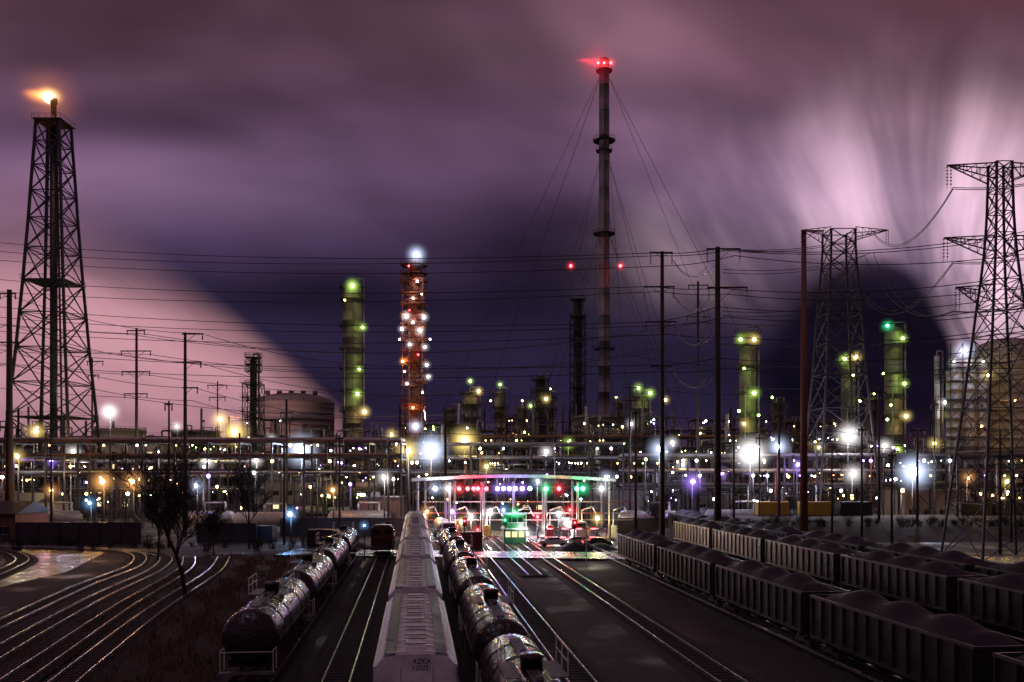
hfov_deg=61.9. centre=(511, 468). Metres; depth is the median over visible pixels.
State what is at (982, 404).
silo
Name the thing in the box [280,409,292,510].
utility pole
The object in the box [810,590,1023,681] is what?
coal hopper car
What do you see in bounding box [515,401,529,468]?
distillation column
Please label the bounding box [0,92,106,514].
flare tower
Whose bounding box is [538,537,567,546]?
parked car
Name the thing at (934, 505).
utility pole
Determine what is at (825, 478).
process unit
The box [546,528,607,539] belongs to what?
barrier
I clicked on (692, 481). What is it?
floodlight mast
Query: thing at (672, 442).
floodlight mast
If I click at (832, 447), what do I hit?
utility pole
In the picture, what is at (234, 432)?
floodlight mast
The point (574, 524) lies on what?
railway signal
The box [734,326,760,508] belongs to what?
distillation column
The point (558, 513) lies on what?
bollard lamp
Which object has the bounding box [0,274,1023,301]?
power line
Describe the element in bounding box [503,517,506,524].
railway signal
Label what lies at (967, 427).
silo
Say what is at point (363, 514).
pressure vessel
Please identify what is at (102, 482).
floodlight mast
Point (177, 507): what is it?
bare tree
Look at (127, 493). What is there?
yard lamp
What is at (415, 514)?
covered hopper car
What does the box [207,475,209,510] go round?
yard lamp
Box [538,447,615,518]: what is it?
process unit
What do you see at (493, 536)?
barrier
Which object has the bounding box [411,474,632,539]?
loading canopy
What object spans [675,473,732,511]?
control building
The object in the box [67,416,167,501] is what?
process unit
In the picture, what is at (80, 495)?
yard lamp
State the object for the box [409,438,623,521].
pipe rack
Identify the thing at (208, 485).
floodlight mast
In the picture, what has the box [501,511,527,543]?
guard booth
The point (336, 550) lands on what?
tank car
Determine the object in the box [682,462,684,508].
floodlight mast
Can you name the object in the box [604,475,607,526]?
floodlight mast
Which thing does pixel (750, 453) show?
floodlight mast
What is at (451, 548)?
tank car
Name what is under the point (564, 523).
tanker truck
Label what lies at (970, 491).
process unit
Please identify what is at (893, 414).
distillation column
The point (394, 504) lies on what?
brick building
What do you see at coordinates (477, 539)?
shipping container
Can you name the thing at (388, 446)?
utility pole
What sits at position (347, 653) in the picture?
railway track
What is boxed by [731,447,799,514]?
process unit
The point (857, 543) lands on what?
coal hopper car
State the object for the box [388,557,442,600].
covered hopper car
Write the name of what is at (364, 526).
railway signal
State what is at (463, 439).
floodlight mast
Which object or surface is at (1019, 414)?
silo
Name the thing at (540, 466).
process unit
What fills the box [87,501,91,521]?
floodlight mast
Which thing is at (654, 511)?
bare tree
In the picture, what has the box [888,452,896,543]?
utility pole
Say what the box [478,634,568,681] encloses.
tank car
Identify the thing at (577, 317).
distillation tower
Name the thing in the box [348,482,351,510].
yard lamp
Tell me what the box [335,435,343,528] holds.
utility pole
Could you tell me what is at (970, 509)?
shipping container
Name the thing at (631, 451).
floodlight mast
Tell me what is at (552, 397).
distillation column
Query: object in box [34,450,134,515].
process unit
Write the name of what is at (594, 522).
railway track
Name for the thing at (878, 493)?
utility pole
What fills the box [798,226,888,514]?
transmission pylon
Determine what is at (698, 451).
utility pole
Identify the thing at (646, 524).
perimeter wall
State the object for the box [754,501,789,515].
shipping container
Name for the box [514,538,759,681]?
railway track
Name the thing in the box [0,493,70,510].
workshop
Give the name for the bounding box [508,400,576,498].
process unit
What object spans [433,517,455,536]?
tanker truck
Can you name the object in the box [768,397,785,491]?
distillation column
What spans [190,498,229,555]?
bare tree
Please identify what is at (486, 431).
process unit
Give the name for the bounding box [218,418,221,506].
floodlight mast
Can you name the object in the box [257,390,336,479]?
storage tank
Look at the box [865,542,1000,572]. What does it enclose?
coal hopper car
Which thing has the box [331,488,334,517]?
floodlight mast
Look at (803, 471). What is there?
utility pole
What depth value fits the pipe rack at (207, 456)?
172.22 m
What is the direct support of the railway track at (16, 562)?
on the pavement at (51, 562)
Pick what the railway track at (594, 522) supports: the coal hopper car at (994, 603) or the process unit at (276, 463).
the coal hopper car at (994, 603)
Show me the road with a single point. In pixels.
(579, 556)
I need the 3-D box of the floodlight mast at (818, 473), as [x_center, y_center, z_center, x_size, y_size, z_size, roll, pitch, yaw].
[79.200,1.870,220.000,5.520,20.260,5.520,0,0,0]
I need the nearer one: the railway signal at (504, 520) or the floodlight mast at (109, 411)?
the railway signal at (504, 520)
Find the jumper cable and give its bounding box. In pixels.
[672,259,713,387]
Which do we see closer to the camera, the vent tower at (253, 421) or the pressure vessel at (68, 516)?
the pressure vessel at (68, 516)
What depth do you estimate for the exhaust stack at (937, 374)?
269.26 m
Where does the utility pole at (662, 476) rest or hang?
on the ground at (613, 650)
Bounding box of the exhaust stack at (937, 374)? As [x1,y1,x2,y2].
[931,350,945,480]
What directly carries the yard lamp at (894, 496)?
on the ground at (613, 650)
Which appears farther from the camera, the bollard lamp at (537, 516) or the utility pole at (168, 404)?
the bollard lamp at (537, 516)
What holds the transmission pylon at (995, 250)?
on the ground at (613, 650)
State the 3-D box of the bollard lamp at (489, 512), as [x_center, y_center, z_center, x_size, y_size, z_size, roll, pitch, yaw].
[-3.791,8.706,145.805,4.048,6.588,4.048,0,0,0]
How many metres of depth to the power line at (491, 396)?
150.58 m
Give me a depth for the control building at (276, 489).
230.00 m
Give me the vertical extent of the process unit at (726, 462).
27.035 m
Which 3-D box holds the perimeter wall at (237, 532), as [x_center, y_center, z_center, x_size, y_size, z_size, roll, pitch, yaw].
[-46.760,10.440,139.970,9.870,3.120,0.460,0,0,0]
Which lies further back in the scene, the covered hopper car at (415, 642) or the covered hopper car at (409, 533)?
the covered hopper car at (409, 533)
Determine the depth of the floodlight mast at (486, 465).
190.48 m
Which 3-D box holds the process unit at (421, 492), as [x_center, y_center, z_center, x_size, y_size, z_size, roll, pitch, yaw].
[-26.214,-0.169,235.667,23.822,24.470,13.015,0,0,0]
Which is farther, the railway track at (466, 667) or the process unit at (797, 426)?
the process unit at (797, 426)
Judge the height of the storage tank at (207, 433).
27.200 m
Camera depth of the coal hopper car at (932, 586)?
68.40 m
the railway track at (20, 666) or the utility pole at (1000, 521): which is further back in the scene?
the utility pole at (1000, 521)
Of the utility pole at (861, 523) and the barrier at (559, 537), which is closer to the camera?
the utility pole at (861, 523)
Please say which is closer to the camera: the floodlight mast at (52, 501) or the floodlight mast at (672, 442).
the floodlight mast at (52, 501)
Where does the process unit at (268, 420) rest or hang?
on the ground at (613, 650)
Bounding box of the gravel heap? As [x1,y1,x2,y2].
[355,541,617,551]
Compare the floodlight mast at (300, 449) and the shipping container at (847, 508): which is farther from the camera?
the floodlight mast at (300, 449)
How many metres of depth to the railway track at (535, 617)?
63.52 m
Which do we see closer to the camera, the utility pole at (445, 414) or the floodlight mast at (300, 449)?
the utility pole at (445, 414)
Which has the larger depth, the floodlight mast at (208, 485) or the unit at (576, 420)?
the unit at (576, 420)
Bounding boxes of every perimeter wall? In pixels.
[15,522,141,543]
[196,523,256,541]
[280,518,404,535]
[618,518,667,532]
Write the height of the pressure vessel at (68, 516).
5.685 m
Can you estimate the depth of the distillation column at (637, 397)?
258.13 m
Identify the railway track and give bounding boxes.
[0,545,152,637]
[0,545,179,671]
[0,549,38,579]
[0,556,204,681]
[41,556,237,681]
[226,549,363,681]
[304,541,399,681]
[431,541,480,681]
[471,541,611,681]
[484,535,550,576]
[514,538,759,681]
[527,522,905,681]
[585,521,617,530]
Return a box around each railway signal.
[362,522,366,559]
[462,518,466,539]
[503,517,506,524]
[572,520,576,553]
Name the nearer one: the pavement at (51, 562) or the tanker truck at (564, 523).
the pavement at (51, 562)
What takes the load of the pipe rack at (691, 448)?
on the ground at (613, 650)
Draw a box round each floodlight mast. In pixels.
[14,453,19,500]
[34,429,38,492]
[48,488,53,521]
[72,450,75,510]
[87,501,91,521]
[100,478,105,521]
[107,409,111,436]
[130,478,134,521]
[194,483,197,521]
[205,460,208,510]
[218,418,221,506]
[232,430,237,513]
[287,511,292,541]
[297,446,305,517]
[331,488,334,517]
[382,475,385,517]
[406,447,410,511]
[427,447,433,523]
[461,437,467,517]
[485,464,487,509]
[536,479,538,511]
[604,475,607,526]
[631,423,632,482]
[656,446,659,508]
[670,440,673,510]
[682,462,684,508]
[690,479,695,510]
[745,448,756,508]
[795,462,799,514]
[818,446,819,501]
[846,433,852,501]
[850,471,855,501]
[883,443,886,514]
[908,466,915,514]
[932,441,936,514]
[965,475,970,500]
[1004,479,1009,515]
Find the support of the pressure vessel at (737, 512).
on the ground at (613, 650)
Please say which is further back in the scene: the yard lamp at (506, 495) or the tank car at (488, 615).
the yard lamp at (506, 495)
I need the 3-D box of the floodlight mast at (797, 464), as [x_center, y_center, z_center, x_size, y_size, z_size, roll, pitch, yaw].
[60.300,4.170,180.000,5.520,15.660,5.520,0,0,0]
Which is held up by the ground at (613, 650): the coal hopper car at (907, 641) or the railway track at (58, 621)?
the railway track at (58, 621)
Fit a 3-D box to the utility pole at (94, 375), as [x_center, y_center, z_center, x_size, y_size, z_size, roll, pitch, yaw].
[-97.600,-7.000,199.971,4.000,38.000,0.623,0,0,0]
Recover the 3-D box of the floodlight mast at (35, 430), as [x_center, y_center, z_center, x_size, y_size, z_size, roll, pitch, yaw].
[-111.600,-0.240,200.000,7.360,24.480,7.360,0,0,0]
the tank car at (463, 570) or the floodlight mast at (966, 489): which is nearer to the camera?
the tank car at (463, 570)
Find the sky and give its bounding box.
[0,0,1023,468]
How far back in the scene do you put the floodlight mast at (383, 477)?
160.49 m
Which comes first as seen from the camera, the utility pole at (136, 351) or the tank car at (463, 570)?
the tank car at (463, 570)
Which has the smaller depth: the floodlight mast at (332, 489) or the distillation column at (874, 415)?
the floodlight mast at (332, 489)
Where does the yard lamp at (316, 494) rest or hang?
on the ground at (613, 650)
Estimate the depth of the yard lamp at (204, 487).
199.19 m
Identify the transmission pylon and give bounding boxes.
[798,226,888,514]
[940,160,1023,560]
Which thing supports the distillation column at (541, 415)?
on the ground at (613, 650)
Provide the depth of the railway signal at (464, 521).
121.94 m
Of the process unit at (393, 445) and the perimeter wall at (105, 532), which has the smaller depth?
the perimeter wall at (105, 532)
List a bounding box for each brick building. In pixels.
[0,501,49,541]
[358,492,406,517]
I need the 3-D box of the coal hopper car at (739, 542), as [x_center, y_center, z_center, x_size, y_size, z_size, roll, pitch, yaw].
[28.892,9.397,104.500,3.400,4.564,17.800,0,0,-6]
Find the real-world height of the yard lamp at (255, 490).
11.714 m
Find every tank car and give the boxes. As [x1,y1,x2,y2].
[218,572,311,681]
[280,547,334,628]
[311,532,348,592]
[331,522,359,570]
[438,523,465,571]
[442,534,476,590]
[448,551,496,627]
[459,579,530,681]
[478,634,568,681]
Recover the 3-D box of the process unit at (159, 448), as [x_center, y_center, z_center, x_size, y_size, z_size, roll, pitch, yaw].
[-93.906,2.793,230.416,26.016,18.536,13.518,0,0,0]
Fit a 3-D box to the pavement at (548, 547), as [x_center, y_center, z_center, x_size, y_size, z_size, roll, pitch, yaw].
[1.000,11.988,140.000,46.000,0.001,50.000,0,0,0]
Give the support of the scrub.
on the ground at (613, 650)
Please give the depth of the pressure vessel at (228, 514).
163.99 m
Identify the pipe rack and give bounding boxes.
[0,433,405,528]
[0,459,265,519]
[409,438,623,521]
[460,432,787,510]
[618,449,1023,514]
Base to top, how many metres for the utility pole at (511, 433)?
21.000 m
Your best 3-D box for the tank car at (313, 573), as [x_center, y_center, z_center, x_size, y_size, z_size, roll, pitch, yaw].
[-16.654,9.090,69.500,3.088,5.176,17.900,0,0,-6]
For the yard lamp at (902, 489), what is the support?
on the ground at (613, 650)
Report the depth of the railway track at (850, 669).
62.77 m
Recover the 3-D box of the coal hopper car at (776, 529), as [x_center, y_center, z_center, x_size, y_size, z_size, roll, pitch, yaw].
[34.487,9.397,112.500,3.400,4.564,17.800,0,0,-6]
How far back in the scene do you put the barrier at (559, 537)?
135.91 m
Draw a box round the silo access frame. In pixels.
[946,343,1011,495]
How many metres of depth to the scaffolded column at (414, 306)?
288.03 m
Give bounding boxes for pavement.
[0,549,104,586]
[395,531,617,551]
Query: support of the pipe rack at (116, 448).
on the ground at (613, 650)
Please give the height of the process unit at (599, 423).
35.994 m
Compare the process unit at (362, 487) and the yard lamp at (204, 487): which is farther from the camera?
the process unit at (362, 487)
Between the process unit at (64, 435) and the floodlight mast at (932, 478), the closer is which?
the floodlight mast at (932, 478)
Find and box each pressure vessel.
[48,502,82,521]
[178,502,234,530]
[233,503,295,525]
[327,502,386,517]
[617,502,674,517]
[705,501,753,514]
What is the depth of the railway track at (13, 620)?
83.85 m
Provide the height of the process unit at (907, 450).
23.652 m
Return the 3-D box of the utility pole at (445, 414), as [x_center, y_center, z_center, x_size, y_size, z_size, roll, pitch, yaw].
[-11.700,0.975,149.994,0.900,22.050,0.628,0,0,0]
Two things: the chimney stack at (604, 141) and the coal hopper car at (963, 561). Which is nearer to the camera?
the coal hopper car at (963, 561)
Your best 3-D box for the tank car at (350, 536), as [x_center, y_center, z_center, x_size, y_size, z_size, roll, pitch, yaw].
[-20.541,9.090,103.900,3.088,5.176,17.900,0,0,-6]
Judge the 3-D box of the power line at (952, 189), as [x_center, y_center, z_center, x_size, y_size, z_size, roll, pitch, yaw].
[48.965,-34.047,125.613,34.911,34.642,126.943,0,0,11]
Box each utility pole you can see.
[0,289,19,500]
[46,426,54,521]
[86,358,103,519]
[120,329,150,521]
[164,401,172,547]
[182,332,202,536]
[207,381,226,505]
[279,443,287,544]
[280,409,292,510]
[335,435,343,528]
[384,443,391,517]
[394,426,407,436]
[443,412,447,518]
[474,443,481,527]
[508,431,515,512]
[585,443,592,525]
[622,384,637,510]
[632,409,639,529]
[644,251,675,535]
[686,281,709,511]
[706,247,747,520]
[730,426,738,517]
[755,435,763,501]
[771,399,787,516]
[800,229,823,531]
[828,443,836,532]
[858,426,866,536]
[872,388,885,520]
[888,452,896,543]
[910,426,925,522]
[930,401,938,514]
[950,438,965,516]
[992,431,1019,553]
[1007,460,1015,541]
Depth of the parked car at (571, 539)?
132.21 m
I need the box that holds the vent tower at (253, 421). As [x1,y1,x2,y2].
[239,352,264,511]
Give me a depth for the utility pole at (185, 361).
149.75 m
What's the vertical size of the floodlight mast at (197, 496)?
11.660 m
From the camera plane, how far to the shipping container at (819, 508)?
162.84 m
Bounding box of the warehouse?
[884,481,965,514]
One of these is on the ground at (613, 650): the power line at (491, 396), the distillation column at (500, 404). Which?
the distillation column at (500, 404)
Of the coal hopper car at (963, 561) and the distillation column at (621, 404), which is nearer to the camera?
the coal hopper car at (963, 561)
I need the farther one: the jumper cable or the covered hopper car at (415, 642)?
the jumper cable
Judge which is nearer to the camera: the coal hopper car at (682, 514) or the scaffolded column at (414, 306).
the coal hopper car at (682, 514)
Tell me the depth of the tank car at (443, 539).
99.50 m
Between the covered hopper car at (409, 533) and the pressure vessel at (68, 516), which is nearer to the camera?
the covered hopper car at (409, 533)
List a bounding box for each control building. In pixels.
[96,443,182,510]
[257,476,347,513]
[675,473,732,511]
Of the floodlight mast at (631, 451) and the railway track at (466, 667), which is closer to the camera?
the railway track at (466, 667)
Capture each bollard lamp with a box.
[487,509,492,537]
[536,514,538,538]
[557,511,560,536]
[595,516,598,536]
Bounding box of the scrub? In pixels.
[8,513,1023,551]
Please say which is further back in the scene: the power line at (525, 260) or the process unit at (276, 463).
the process unit at (276, 463)
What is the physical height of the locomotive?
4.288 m
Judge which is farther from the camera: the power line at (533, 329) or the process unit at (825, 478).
the process unit at (825, 478)
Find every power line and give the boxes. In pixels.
[0,231,1023,273]
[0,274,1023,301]
[0,295,1023,343]
[0,296,1023,449]
[0,310,1023,416]
[0,343,1022,377]
[723,183,1023,316]
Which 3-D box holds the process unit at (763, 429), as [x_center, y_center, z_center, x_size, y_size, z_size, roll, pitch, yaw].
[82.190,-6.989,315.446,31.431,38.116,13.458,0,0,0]
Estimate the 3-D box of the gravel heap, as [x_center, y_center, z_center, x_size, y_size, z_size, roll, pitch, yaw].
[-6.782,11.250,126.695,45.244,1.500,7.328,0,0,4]
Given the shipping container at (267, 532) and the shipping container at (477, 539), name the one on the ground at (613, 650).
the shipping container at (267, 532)
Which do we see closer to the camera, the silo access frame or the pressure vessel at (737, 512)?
the pressure vessel at (737, 512)
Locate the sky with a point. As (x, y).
(304, 131)
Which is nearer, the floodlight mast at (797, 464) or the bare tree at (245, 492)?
the bare tree at (245, 492)
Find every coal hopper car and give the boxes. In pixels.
[618,529,677,580]
[657,542,741,607]
[668,509,709,528]
[673,518,724,549]
[699,515,749,526]
[712,525,782,565]
[715,559,850,649]
[739,521,806,536]
[765,535,862,589]
[792,530,884,551]
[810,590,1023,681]
[840,550,988,622]
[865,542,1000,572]
[957,573,1023,635]
[975,562,1023,575]
[992,652,1023,681]
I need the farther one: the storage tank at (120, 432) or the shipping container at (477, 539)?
the storage tank at (120, 432)
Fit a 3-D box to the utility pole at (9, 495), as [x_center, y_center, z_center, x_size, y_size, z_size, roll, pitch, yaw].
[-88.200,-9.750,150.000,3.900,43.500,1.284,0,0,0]
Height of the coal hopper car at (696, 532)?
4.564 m
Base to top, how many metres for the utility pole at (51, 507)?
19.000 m
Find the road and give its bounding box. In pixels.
[274,549,1023,563]
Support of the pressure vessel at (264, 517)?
on the ground at (613, 650)
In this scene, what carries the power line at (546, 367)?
attached to the utility pole at (717, 455)
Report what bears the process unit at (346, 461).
on the ground at (613, 650)
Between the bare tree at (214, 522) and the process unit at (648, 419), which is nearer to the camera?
the bare tree at (214, 522)
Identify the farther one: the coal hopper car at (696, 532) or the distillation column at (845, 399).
the distillation column at (845, 399)
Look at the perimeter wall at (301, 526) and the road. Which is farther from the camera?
the perimeter wall at (301, 526)
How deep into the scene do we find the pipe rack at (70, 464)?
200.15 m
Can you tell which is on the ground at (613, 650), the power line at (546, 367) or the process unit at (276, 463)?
the process unit at (276, 463)
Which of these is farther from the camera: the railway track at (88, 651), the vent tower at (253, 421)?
the vent tower at (253, 421)
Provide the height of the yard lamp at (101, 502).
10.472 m
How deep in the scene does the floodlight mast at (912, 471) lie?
164.83 m
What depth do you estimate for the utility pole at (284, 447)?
134.85 m
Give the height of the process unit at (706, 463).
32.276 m
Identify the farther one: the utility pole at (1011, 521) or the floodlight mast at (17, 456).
the floodlight mast at (17, 456)
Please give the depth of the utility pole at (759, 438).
169.84 m
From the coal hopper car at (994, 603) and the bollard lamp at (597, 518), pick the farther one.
the bollard lamp at (597, 518)
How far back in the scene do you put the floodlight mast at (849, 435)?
180.54 m
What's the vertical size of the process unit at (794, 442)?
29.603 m
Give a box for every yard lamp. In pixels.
[80,477,80,512]
[85,481,88,521]
[99,476,102,521]
[112,477,112,521]
[125,491,129,521]
[139,493,140,521]
[203,466,205,501]
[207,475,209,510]
[252,470,255,510]
[316,459,317,517]
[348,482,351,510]
[506,478,506,511]
[644,457,646,510]
[676,460,678,510]
[894,478,896,514]
[900,488,904,514]
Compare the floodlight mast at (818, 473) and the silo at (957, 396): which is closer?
the floodlight mast at (818, 473)
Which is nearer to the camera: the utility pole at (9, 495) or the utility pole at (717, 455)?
the utility pole at (717, 455)
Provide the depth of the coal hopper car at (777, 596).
59.89 m
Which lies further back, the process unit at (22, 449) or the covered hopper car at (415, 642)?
the process unit at (22, 449)
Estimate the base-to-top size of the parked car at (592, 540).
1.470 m
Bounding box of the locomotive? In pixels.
[370,521,395,557]
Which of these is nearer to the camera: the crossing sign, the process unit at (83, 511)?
the crossing sign
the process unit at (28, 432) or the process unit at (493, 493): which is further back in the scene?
the process unit at (28, 432)
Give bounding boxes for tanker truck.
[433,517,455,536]
[559,517,587,538]
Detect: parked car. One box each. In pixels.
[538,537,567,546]
[564,536,587,542]
[582,537,612,544]
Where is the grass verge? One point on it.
(130, 664)
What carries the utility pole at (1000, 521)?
on the ground at (613, 650)
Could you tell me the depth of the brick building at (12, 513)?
142.29 m
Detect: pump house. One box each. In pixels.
[479,474,558,514]
[584,484,648,519]
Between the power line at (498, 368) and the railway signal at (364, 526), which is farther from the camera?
the power line at (498, 368)
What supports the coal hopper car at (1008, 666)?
on the railway track at (850, 669)
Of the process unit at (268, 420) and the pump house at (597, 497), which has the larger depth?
the process unit at (268, 420)
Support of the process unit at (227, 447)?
on the ground at (613, 650)
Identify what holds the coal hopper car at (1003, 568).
on the railway track
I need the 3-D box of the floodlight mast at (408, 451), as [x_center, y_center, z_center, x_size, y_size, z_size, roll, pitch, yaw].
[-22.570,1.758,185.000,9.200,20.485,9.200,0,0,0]
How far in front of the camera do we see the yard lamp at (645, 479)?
169.62 m
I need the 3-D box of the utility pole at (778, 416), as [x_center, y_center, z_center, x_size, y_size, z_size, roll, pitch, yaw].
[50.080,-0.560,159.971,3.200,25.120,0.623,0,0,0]
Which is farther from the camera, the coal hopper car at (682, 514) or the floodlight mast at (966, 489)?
the floodlight mast at (966, 489)
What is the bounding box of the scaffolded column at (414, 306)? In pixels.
[400,255,427,504]
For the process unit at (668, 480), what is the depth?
201.11 m
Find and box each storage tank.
[93,426,146,485]
[170,429,222,499]
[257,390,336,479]
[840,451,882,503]
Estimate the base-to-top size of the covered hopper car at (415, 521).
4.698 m
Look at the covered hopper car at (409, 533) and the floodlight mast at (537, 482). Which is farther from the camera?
the floodlight mast at (537, 482)
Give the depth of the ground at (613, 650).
73.94 m
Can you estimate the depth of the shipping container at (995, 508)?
162.83 m
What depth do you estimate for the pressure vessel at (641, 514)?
163.96 m
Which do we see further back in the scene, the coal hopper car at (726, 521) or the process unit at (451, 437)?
the process unit at (451, 437)
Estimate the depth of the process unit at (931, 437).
271.01 m
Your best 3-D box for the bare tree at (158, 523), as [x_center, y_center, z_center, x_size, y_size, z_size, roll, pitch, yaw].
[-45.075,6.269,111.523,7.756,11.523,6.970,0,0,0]
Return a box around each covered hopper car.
[373,592,457,681]
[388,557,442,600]
[396,538,434,563]
[400,526,430,543]
[403,517,428,529]
[404,511,426,520]
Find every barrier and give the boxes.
[482,536,502,541]
[529,537,591,541]
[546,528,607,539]
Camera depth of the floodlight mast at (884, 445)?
200.53 m
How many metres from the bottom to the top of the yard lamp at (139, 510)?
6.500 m
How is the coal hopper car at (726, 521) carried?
on the railway track
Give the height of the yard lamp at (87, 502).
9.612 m
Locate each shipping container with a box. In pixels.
[257,524,276,541]
[307,528,339,546]
[439,530,481,548]
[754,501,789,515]
[797,501,830,514]
[835,501,871,515]
[954,502,991,515]
[992,501,1023,514]
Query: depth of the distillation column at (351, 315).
297.10 m
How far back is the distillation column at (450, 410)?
318.73 m
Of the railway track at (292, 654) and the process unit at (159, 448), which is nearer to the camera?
the railway track at (292, 654)
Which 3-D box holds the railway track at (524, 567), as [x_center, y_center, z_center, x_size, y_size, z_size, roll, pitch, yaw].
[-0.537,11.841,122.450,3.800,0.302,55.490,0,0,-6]
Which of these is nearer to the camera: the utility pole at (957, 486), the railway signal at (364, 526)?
the railway signal at (364, 526)
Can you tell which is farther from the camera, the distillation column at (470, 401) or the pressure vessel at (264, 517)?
the distillation column at (470, 401)
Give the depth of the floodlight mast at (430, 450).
185.49 m
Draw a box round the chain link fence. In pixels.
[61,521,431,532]
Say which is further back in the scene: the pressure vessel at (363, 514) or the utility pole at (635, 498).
the pressure vessel at (363, 514)
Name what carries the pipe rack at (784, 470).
on the ground at (613, 650)
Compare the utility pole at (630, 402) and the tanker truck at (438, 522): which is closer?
the tanker truck at (438, 522)
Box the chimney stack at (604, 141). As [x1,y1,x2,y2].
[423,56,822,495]
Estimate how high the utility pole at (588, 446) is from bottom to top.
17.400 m
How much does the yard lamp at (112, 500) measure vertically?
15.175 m
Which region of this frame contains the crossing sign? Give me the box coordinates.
[581,537,591,566]
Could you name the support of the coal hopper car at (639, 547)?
on the railway track at (850, 669)
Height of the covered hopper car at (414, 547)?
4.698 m
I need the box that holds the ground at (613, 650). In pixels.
[0,473,1023,681]
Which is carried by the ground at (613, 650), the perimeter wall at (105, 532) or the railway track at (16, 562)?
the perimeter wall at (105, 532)
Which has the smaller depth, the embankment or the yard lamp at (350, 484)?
the embankment
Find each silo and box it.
[942,361,961,482]
[963,349,994,500]
[963,367,979,500]
[970,338,1023,501]
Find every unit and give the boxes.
[0,406,72,498]
[0,425,42,492]
[13,420,85,508]
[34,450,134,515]
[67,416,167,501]
[114,445,205,509]
[161,408,248,502]
[230,399,289,496]
[243,419,323,506]
[290,443,386,516]
[311,409,390,503]
[362,405,440,499]
[370,424,459,511]
[426,403,494,504]
[452,424,533,516]
[478,410,553,468]
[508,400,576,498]
[526,400,587,506]
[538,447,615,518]
[572,414,613,500]
[577,400,653,500]
[617,396,681,510]
[637,459,732,513]
[651,411,732,500]
[688,408,770,499]
[700,414,772,508]
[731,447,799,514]
[756,429,840,502]
[782,400,840,499]
[798,431,877,514]
[850,428,930,507]
[903,415,945,480]
[959,459,1021,501]
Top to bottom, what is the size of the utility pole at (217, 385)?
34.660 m
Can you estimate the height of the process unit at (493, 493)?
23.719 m
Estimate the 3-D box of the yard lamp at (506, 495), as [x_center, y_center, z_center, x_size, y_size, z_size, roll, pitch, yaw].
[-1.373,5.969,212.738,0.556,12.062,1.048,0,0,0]
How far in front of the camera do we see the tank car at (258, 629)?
45.58 m
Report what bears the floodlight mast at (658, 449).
on the ground at (613, 650)
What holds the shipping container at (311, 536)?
on the ground at (613, 650)
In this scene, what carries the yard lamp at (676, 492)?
on the ground at (613, 650)
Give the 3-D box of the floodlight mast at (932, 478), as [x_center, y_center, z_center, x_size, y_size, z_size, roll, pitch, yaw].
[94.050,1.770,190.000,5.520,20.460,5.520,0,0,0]
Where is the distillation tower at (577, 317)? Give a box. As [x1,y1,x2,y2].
[569,296,587,420]
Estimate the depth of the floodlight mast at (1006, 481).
160.50 m
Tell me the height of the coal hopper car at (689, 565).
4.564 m
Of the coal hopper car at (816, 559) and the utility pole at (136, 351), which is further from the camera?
the utility pole at (136, 351)
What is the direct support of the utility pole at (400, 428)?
on the ground at (613, 650)
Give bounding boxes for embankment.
[651,515,1023,542]
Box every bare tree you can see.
[105,435,220,594]
[133,476,191,559]
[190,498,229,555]
[212,452,274,548]
[637,491,675,534]
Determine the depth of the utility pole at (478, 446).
169.87 m
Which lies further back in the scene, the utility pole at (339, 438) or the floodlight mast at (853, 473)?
the floodlight mast at (853, 473)
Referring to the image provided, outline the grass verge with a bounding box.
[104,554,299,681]
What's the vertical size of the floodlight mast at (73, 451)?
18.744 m
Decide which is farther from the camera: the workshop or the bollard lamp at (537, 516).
the workshop
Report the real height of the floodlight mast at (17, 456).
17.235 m
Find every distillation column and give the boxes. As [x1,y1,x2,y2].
[339,278,365,503]
[443,404,457,499]
[459,386,480,502]
[491,387,508,454]
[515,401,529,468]
[530,371,550,468]
[545,390,556,464]
[611,397,625,481]
[628,389,651,482]
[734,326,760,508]
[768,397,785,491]
[835,355,860,501]
[861,393,877,450]
[879,322,907,482]
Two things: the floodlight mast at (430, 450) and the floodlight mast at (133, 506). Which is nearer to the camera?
the floodlight mast at (133, 506)
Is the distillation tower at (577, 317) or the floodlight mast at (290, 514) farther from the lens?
the distillation tower at (577, 317)
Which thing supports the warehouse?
on the ground at (613, 650)

